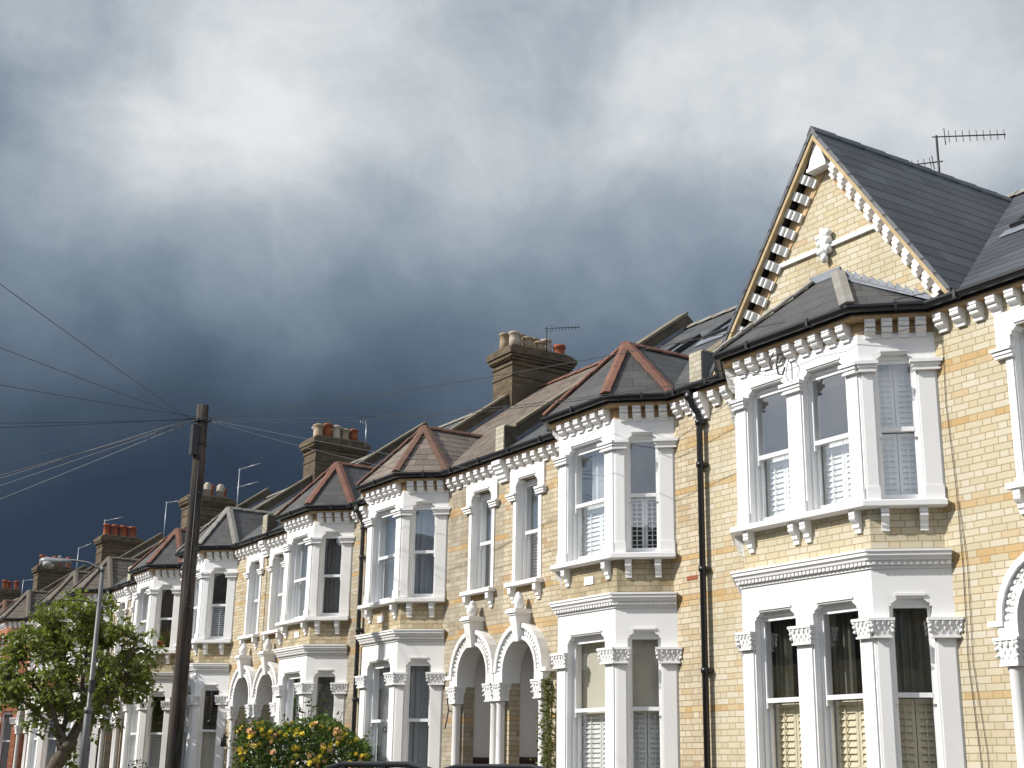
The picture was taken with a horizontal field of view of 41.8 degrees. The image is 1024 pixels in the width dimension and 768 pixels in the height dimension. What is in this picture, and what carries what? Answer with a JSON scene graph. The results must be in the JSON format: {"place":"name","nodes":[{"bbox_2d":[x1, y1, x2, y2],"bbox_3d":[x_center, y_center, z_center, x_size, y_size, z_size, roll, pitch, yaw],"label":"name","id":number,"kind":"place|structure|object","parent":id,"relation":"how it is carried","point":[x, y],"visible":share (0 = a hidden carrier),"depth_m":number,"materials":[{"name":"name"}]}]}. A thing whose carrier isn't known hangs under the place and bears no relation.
{"place":"outdoors","nodes":[
{"label":"outdoors","id":0,"kind":"place"},
{"bbox_2d":[0,580,21,602],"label":"terraced house","id":1,"kind":"structure","parent":0,"point":[7,592],"depth_m":69.99,"materials":[{"name":"red brick"}]},
{"bbox_2d":[0,565,87,612],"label":"terraced house","id":2,"kind":"structure","parent":0,"point":[4,604],"depth_m":56.62,"materials":[{"name":"red brick"}]},
{"bbox_2d":[16,555,73,599],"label":"terraced house","id":3,"kind":"structure","parent":0,"point":[44,577],"depth_m":61.52,"materials":[{"name":"red brick"}]},
{"bbox_2d":[0,523,143,767],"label":"terraced house","id":4,"kind":"structure","parent":0,"point":[12,736],"depth_m":48.36,"materials":[{"name":"red brick"}]},
{"bbox_2d":[0,714,5,762],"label":"window","id":5,"kind":"structure","parent":4,"relation":"in","point":[5,714],"depth_m":47.60,"materials":[{"name":"white paint"}]},
{"bbox_2d":[0,711,12,767],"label":"window","id":6,"kind":"structure","parent":4,"relation":"in","point":[7,731],"depth_m":47.42,"materials":[{"name":"white paint"}]},
{"bbox_2d":[22,532,164,767],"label":"terraced house","id":7,"kind":"structure","parent":0,"point":[39,752],"depth_m":43.16,"materials":[{"name":"white paint"}]},
{"bbox_2d":[30,717,50,767],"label":"window","id":8,"kind":"structure","parent":7,"relation":"in","point":[35,729],"depth_m":42.97,"materials":[{"name":"white paint"}]},
{"bbox_2d":[42,714,55,767],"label":"window","id":9,"kind":"structure","parent":7,"relation":"in","point":[51,746],"depth_m":42.27,"materials":[{"name":"white paint"}]},
{"bbox_2d":[163,500,177,538],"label":"tv aerial","id":10,"kind":"object","parent":7,"relation":"attached to","point":[165,515],"visible":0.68,"depth_m":48.50,"materials":[{"name":"metal"}]},
{"bbox_2d":[61,482,236,767],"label":"terraced house","id":11,"kind":"structure","parent":0,"point":[100,753],"depth_m":40.18,"materials":[{"name":"white paint"}]},
{"bbox_2d":[63,722,70,767],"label":"window","id":12,"kind":"structure","parent":11,"relation":"in","point":[69,724],"depth_m":39.96,"materials":[{"name":"white paint"}]},
{"bbox_2d":[73,620,78,664],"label":"window","id":13,"kind":"structure","parent":11,"relation":"in","point":[78,620],"depth_m":40.73,"materials":[{"name":"white paint"}]},
{"bbox_2d":[76,702,91,767],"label":"window","id":14,"kind":"structure","parent":11,"relation":"in","point":[80,736],"depth_m":39.11,"materials":[{"name":"white paint"}]},
{"bbox_2d":[237,463,260,505],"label":"tv aerial","id":15,"kind":"object","parent":11,"relation":"attached to","point":[244,484],"visible":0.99,"depth_m":41.02,"materials":[{"name":"metal"}]},
{"bbox_2d":[0,0,1023,594],"label":"sky","id":16,"kind":"structure","parent":0,"point":[238,207],"materials":[{"name":"grey"}]},
{"label":"front gardens","id":17,"kind":"structure","parent":0,"visible":0},
{"bbox_2d":[127,758,147,767],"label":"garden shrub","id":18,"kind":"object","parent":17,"relation":"on","point":[128,766],"visible":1,"depth_m":30.82,"materials":[{"name":"green plant"}]},
{"bbox_2d":[111,487,288,767],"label":"terraced house","id":19,"kind":"structure","parent":17,"relation":"on","point":[152,590],"depth_m":35.00,"materials":[{"name":"white paint"}]},
{"bbox_2d":[126,698,153,767],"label":"window","id":20,"kind":"structure","parent":19,"relation":"in","point":[132,733],"depth_m":34.94,"materials":[{"name":"white paint"}]},
{"bbox_2d":[138,588,149,650],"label":"window","id":21,"kind":"structure","parent":19,"relation":"in","point":[144,595],"depth_m":35.79,"materials":[{"name":"white paint"}]},
{"bbox_2d":[144,693,164,767],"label":"window","id":22,"kind":"structure","parent":19,"relation":"in","point":[152,754],"depth_m":34.08,"materials":[{"name":"white paint"}]},
{"bbox_2d":[155,635,163,646],"bbox_3d":[-8.929,6.532,34.037,0.220,0.315,0.215,11,-19,-31],"label":"potted plant","id":23,"kind":"object","parent":19,"relation":"on","point":[160,641],"visible":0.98,"depth_m":34.00,"materials":[{"name":"green plant"}]},
{"bbox_2d":[155,586,173,649],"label":"window","id":24,"kind":"structure","parent":19,"relation":"in","point":[165,619],"depth_m":35.04,"materials":[{"name":"white paint"}]},
{"bbox_2d":[170,423,370,767],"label":"terraced house","id":25,"kind":"structure","parent":17,"relation":"on","point":[229,604],"depth_m":31.51,"materials":[{"name":"white paint"}]},
{"bbox_2d":[181,687,190,767],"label":"window","id":26,"kind":"structure","parent":25,"relation":"in","point":[189,689],"depth_m":31.88,"materials":[{"name":"white paint"}]},
{"bbox_2d":[182,692,190,767],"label":"window","id":27,"kind":"structure","parent":25,"relation":"in","point":[189,693],"depth_m":32.10,"materials":[{"name":"white paint"}]},
{"bbox_2d":[192,572,199,639],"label":"window","id":28,"kind":"structure","parent":25,"relation":"in","point":[195,608],"depth_m":32.76,"materials":[{"name":"white paint"}]},
{"bbox_2d":[193,577,199,637],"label":"window","id":29,"kind":"structure","parent":25,"relation":"in","point":[198,580],"depth_m":33.02,"materials":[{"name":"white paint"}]},
{"bbox_2d":[197,686,218,767],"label":"window","id":30,"kind":"structure","parent":25,"relation":"in","point":[206,746],"depth_m":31.01,"materials":[{"name":"white paint"}]},
{"bbox_2d":[207,569,226,639],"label":"window","id":31,"kind":"structure","parent":25,"relation":"in","point":[216,634],"depth_m":31.85,"materials":[{"name":"white paint"}]},
{"bbox_2d":[220,733,228,746],"bbox_3d":[-6.502,8.057,30.355,0.188,0.300,0.139,4,-17,-10],"label":"wall lantern","id":32,"kind":"object","parent":25,"relation":"attached to","point":[223,741],"depth_m":30.30,"materials":[{"name":"black metal"}]},
{"bbox_2d":[251,563,259,633],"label":"window","id":33,"kind":"structure","parent":25,"relation":"in","point":[257,577],"depth_m":30.94,"materials":[{"name":"white paint"}]},
{"bbox_2d":[360,421,367,448],"bbox_3d":[-4.146,1.397,37.485,0.031,0.799,0.286,-14,-22,41],"label":"tv aerial","id":34,"kind":"object","parent":25,"relation":"attached to","point":[365,423],"visible":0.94,"depth_m":37.54,"materials":[{"name":"metal"}]},
{"bbox_2d":[225,693,374,767],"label":"rose bush","id":35,"kind":"object","parent":17,"relation":"on","point":[298,751],"visible":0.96,"depth_m":22.74,"materials":[{"name":"green plant"}]},
{"bbox_2d":[248,411,476,767],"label":"terraced house","id":36,"kind":"structure","parent":17,"relation":"on","point":[313,543],"depth_m":26.93,"materials":[{"name":"white paint"}]},
{"bbox_2d":[274,556,283,628],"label":"window","id":37,"kind":"structure","parent":36,"relation":"in","point":[280,570],"depth_m":29.86,"materials":[{"name":"white paint"}]},
{"bbox_2d":[281,673,300,763],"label":"window","id":38,"kind":"structure","parent":36,"relation":"in","point":[289,682],"depth_m":27.01,"materials":[{"name":"white paint"}]},
{"bbox_2d":[291,679,296,744],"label":"window","id":39,"kind":"structure","parent":36,"relation":"in","point":[295,680],"depth_m":27.34,"materials":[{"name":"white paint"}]},
{"bbox_2d":[290,537,307,619],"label":"window","id":40,"kind":"structure","parent":36,"relation":"in","point":[298,547],"depth_m":27.69,"materials":[{"name":"white paint"}]},
{"bbox_2d":[297,544,303,616],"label":"window","id":41,"kind":"structure","parent":36,"relation":"in","point":[302,551],"depth_m":28.29,"materials":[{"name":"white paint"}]},
{"bbox_2d":[312,672,334,767],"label":"window","id":42,"kind":"structure","parent":36,"relation":"in","point":[323,679],"depth_m":26.27,"materials":[{"name":"grey glass"}]},
{"bbox_2d":[319,533,341,615],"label":"window","id":43,"kind":"structure","parent":36,"relation":"in","point":[332,547],"depth_m":26.92,"materials":[{"name":"grey glass"}]},
{"bbox_2d":[354,331,602,767],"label":"terraced house","id":44,"kind":"structure","parent":17,"relation":"on","point":[429,638],"depth_m":23.42,"materials":[{"name":"white paint"}]},
{"bbox_2d":[375,668,381,767],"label":"window","id":45,"kind":"structure","parent":44,"relation":"in","point":[380,670],"depth_m":24.20,"materials":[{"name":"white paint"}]},
{"bbox_2d":[368,661,389,767],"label":"window","id":46,"kind":"structure","parent":44,"relation":"in","point":[384,703],"depth_m":23.83,"materials":[{"name":"white paint"}]},
{"bbox_2d":[382,517,387,598],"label":"window","id":47,"kind":"structure","parent":44,"relation":"in","point":[386,529],"depth_m":24.97,"materials":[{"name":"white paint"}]},
{"bbox_2d":[374,508,395,601],"bbox_3d":[-2.132,3.124,24.323,0.299,1.770,0.950,11,-19,-31],"label":"window","id":48,"kind":"structure","parent":44,"relation":"in","point":[380,557],"depth_m":24.61,"materials":[{"name":"white paint"}]},
{"bbox_2d":[404,660,430,765],"bbox_3d":[-1.581,6.000,22.902,0.505,2.610,0.284,-2,-17,11],"label":"window","id":49,"kind":"structure","parent":44,"relation":"in","point":[416,742],"depth_m":23.08,"materials":[{"name":"grey glass"}]},
{"bbox_2d":[410,504,435,597],"bbox_3d":[-1.531,2.977,23.785,0.505,1.770,0.284,-2,-17,11],"label":"window","id":50,"kind":"structure","parent":44,"relation":"in","point":[424,521],"depth_m":23.85,"materials":[{"name":"grey glass"}]},
{"bbox_2d":[444,698,452,728],"bbox_3d":[-1.032,5.479,22.285,0.116,0.507,0.287,-6,-18,24],"label":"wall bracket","id":51,"kind":"object","parent":44,"relation":"attached to","point":[447,713],"depth_m":22.23,"materials":[{"name":"black metal"}]},
{"bbox_2d":[477,492,491,588],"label":"window","id":52,"kind":"structure","parent":44,"relation":"in","point":[482,543],"depth_m":22.88,"materials":[{"name":"white paint"}]},
{"bbox_2d":[544,324,578,350],"bbox_3d":[1.087,-1.007,29.398,0.780,0.649,0.032,0,-16,4],"label":"tv aerial","id":53,"kind":"object","parent":44,"relation":"attached to","point":[562,327],"visible":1,"depth_m":29.45,"materials":[{"name":"grey metal"}]},
{"bbox_2d":[530,674,555,767],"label":"climbing plant","id":54,"kind":"object","parent":17,"relation":"on","point":[547,697],"visible":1,"depth_m":19.82,"materials":[{"name":"green plant"}]},
{"bbox_2d":[490,305,736,767],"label":"terraced house","id":55,"kind":"structure","parent":17,"relation":"on","point":[605,605],"depth_m":18.79,"materials":[{"name":"yellow brick"}]},
{"bbox_2d":[522,478,537,579],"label":"window","id":56,"kind":"structure","parent":55,"relation":"in","point":[527,488],"depth_m":21.73,"materials":[{"name":"white paint"}]},
{"bbox_2d":[582,715,582,767],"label":"window","id":57,"kind":"structure","parent":55,"relation":"in","point":[582,715],"depth_m":19.01,"materials":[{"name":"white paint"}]},
{"bbox_2d":[582,512,583,555],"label":"window","id":58,"kind":"structure","parent":55,"relation":"in","point":[582,512],"depth_m":19.82,"materials":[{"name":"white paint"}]},
{"bbox_2d":[572,634,604,767],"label":"window","id":59,"kind":"structure","parent":55,"relation":"in","point":[588,676],"depth_m":18.67,"materials":[{"name":"white paint"}]},
{"bbox_2d":[573,441,604,560],"bbox_3d":[1.244,1.701,19.258,0.298,1.770,0.930,11,-19,-31],"label":"window","id":60,"kind":"structure","parent":55,"relation":"in","point":[594,516],"depth_m":19.46,"materials":[{"name":"white paint"}]},
{"bbox_2d":[627,435,658,551],"bbox_3d":[1.841,1.575,18.700,0.485,1.720,0.254,-2,-17,11],"label":"window","id":61,"kind":"structure","parent":55,"relation":"in","point":[631,497],"depth_m":18.65,"materials":[{"name":"white paint"}]},
{"bbox_2d":[628,632,662,767],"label":"window","id":62,"kind":"structure","parent":55,"relation":"in","point":[645,690],"depth_m":17.95,"materials":[{"name":"grey glass"}]},
{"bbox_2d":[688,126,1023,767],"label":"terraced house","id":63,"kind":"structure","parent":17,"relation":"on","point":[864,477],"depth_m":15.10,"materials":[{"name":"yellow brick"}]},
{"bbox_2d":[752,383,790,521],"bbox_3d":[3.241,0.867,16.196,0.232,1.720,0.720,11,-19,-31],"label":"window","id":64,"kind":"structure","parent":63,"relation":"in","point":[778,473],"depth_m":16.32,"materials":[{"name":"white paint"}]},
{"bbox_2d":[771,621,777,767],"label":"window","id":65,"kind":"structure","parent":63,"relation":"in","point":[772,622],"depth_m":15.90,"materials":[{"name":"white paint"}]},
{"bbox_2d":[769,349,785,374],"bbox_3d":[3.217,-0.232,15.994,0.190,0.334,0.278,11,-19,-31],"label":"cable hook","id":66,"kind":"object","parent":63,"relation":"attached to","point":[782,354],"visible":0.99,"depth_m":15.95,"materials":[{"name":"metal"}]},
{"bbox_2d":[760,610,801,767],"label":"window","id":67,"kind":"structure","parent":63,"relation":"in","point":[789,752],"depth_m":15.59,"materials":[{"name":"white paint"}]},
{"bbox_2d":[807,363,851,509],"bbox_3d":[3.754,0.651,15.426,0.232,1.720,0.720,11,-19,-31],"label":"window","id":68,"kind":"structure","parent":63,"relation":"in","point":[836,455],"depth_m":15.54,"materials":[{"name":"white paint"}]},
{"bbox_2d":[818,602,866,767],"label":"window","id":69,"kind":"structure","parent":63,"relation":"in","point":[851,741],"depth_m":14.82,"materials":[{"name":"white paint"}]},
{"bbox_2d":[874,355,923,499],"bbox_3d":[4.307,0.532,14.987,0.485,1.720,0.232,-2,-17,11],"label":"window","id":70,"kind":"structure","parent":63,"relation":"in","point":[908,452],"depth_m":15.02,"materials":[{"name":"white paint"}]},
{"bbox_2d":[889,598,942,767],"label":"window","id":71,"kind":"structure","parent":63,"relation":"in","point":[912,644],"depth_m":14.24,"materials":[{"name":"glass"}]},
{"bbox_2d":[911,128,1005,171],"bbox_3d":[6.068,-2.985,18.526,1.567,1.212,0.032,0,-16,3],"label":"tv aerial","id":72,"kind":"object","parent":63,"relation":"attached to","point":[938,161],"visible":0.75,"depth_m":18.63,"materials":[{"name":"grey metal"}]},
{"bbox_2d":[1019,330,1023,380],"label":"window","id":73,"kind":"structure","parent":63,"relation":"in","point":[1021,337],"depth_m":14.12,"materials":[{"name":"white paint"}]},
{"label":"road","id":74,"kind":"structure","parent":0,"visible":0},
{"bbox_2d":[326,761,545,767],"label":"parked car","id":75,"kind":"object","parent":74,"relation":"on","point":[385,764],"visible":1,"depth_m":12.08,"materials":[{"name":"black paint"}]},
{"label":"pavement","id":76,"kind":"structure","parent":0,"visible":0},
{"bbox_2d":[39,556,104,767],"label":"street lamp","id":77,"kind":"object","parent":76,"relation":"on","point":[47,562],"visible":1,"depth_m":28.58,"materials":[{"name":"metal"}]},
{"bbox_2d":[0,587,168,767],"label":"street tree","id":78,"kind":"object","parent":76,"relation":"on","point":[44,641],"visible":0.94,"depth_m":31.11,"materials":[{"name":"green plant"}]},
{"bbox_2d":[165,404,211,767],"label":"telegraph pole","id":79,"kind":"object","parent":76,"relation":"on","point":[198,444],"visible":0.99,"depth_m":23.22,"materials":[{"name":"brown wood"}]},
{"bbox_2d":[0,420,183,463],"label":"overhead cable","id":80,"kind":"object","parent":79,"relation":"attached to","point":[91,442],"visible":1,"depth_m":24.55,"materials":[{"name":"black rubber"}]},
{"bbox_2d":[0,347,189,417],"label":"overhead cable","id":81,"kind":"object","parent":79,"relation":"attached to","point":[89,381],"visible":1,"depth_m":20.48,"materials":[{"name":"black rubber"}]},
{"bbox_2d":[0,422,191,475],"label":"overhead cable","id":82,"kind":"object","parent":79,"relation":"attached to","point":[94,449],"visible":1,"depth_m":24.75,"materials":[{"name":"black rubber"}]},
{"bbox_2d":[0,420,191,485],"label":"overhead cable","id":83,"kind":"object","parent":79,"relation":"attached to","point":[92,454],"visible":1,"depth_m":25.19,"materials":[{"name":"black rubber"}]},
{"bbox_2d":[0,284,193,421],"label":"overhead cable","id":84,"kind":"object","parent":79,"relation":"attached to","point":[89,348],"visible":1,"depth_m":18.58,"materials":[{"name":"black rubber"}]},
{"bbox_2d":[0,418,193,427],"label":"overhead cable","id":85,"kind":"object","parent":79,"relation":"attached to","point":[85,424],"visible":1,"depth_m":23.03,"materials":[{"name":"black rubber"}]},
{"bbox_2d":[1,420,195,498],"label":"overhead cable","id":86,"kind":"object","parent":79,"relation":"attached to","point":[100,458],"visible":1,"depth_m":25.26,"materials":[{"name":"black rubber"}]},
{"bbox_2d":[2,385,195,416],"bbox_3d":[-8.603,-0.449,18.044,0.009,1.509,13.548,-7,-18,25],"label":"overhead cable","id":87,"kind":"object","parent":79,"relation":"attached to","point":[96,401],"visible":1,"depth_m":21.80,"materials":[{"name":"black rubber"}]},
{"bbox_2d":[2,417,195,477],"bbox_3d":[-15.646,3.424,28.322,22.088,3.408,0.008,-7,-18,25],"label":"overhead cable","id":88,"kind":"object","parent":79,"relation":"attached to","point":[102,446],"visible":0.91,"depth_m":24.84,"materials":[{"name":"black rubber"}]},
{"bbox_2d":[43,419,197,422],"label":"overhead cable","id":89,"kind":"object","parent":79,"relation":"attached to","point":[113,421],"visible":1,"depth_m":23.18,"materials":[{"name":"black rubber"}]},
{"bbox_2d":[209,427,264,529],"bbox_3d":[-5.513,2.072,27.283,0.006,0.746,6.702,1,-16,-1],"label":"overhead cable","id":90,"kind":"object","parent":79,"relation":"attached to","point":[232,475],"visible":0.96,"depth_m":26.28,"materials":[{"name":"black rubber"}]},
{"bbox_2d":[211,421,442,479],"bbox_3d":[-3.275,1.191,23.925,4.357,1.070,0.011,0,-16,2],"label":"overhead cable","id":91,"kind":"object","parent":79,"relation":"attached to","point":[319,451],"visible":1,"depth_m":23.92,"materials":[{"name":"black rubber"}]},
{"bbox_2d":[212,420,470,468],"bbox_3d":[-2.996,1.060,23.530,4.974,1.068,0.008,-2,-17,11],"label":"overhead cable","id":92,"kind":"object","parent":79,"relation":"attached to","point":[341,445],"visible":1,"depth_m":23.52,"materials":[{"name":"black rubber"}]},
{"bbox_2d":[207,378,717,419],"bbox_3d":[-1.363,0.266,20.862,10.488,1.029,0.009,-12,-20,37],"label":"overhead cable","id":93,"kind":"object","parent":79,"relation":"attached to","point":[470,409],"visible":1,"depth_m":20.16,"materials":[{"name":"black rubber"}]},
{"bbox_2d":[207,368,779,422],"bbox_3d":[-1.149,0.234,20.045,11.849,1.339,0.009,-14,-22,41],"label":"overhead cable","id":94,"kind":"object","parent":79,"relation":"attached to","point":[513,408],"visible":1,"depth_m":18.69,"materials":[{"name":"black rubber"}]},
{"bbox_2d":[209,292,926,417],"bbox_3d":[-0.432,-0.202,19.528,13.758,0.890,0.010,-14,-22,41],"label":"overhead cable","id":95,"kind":"object","parent":79,"relation":"attached to","point":[547,366],"visible":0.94,"depth_m":18.62,"materials":[{"name":"black rubber"}]}
]}

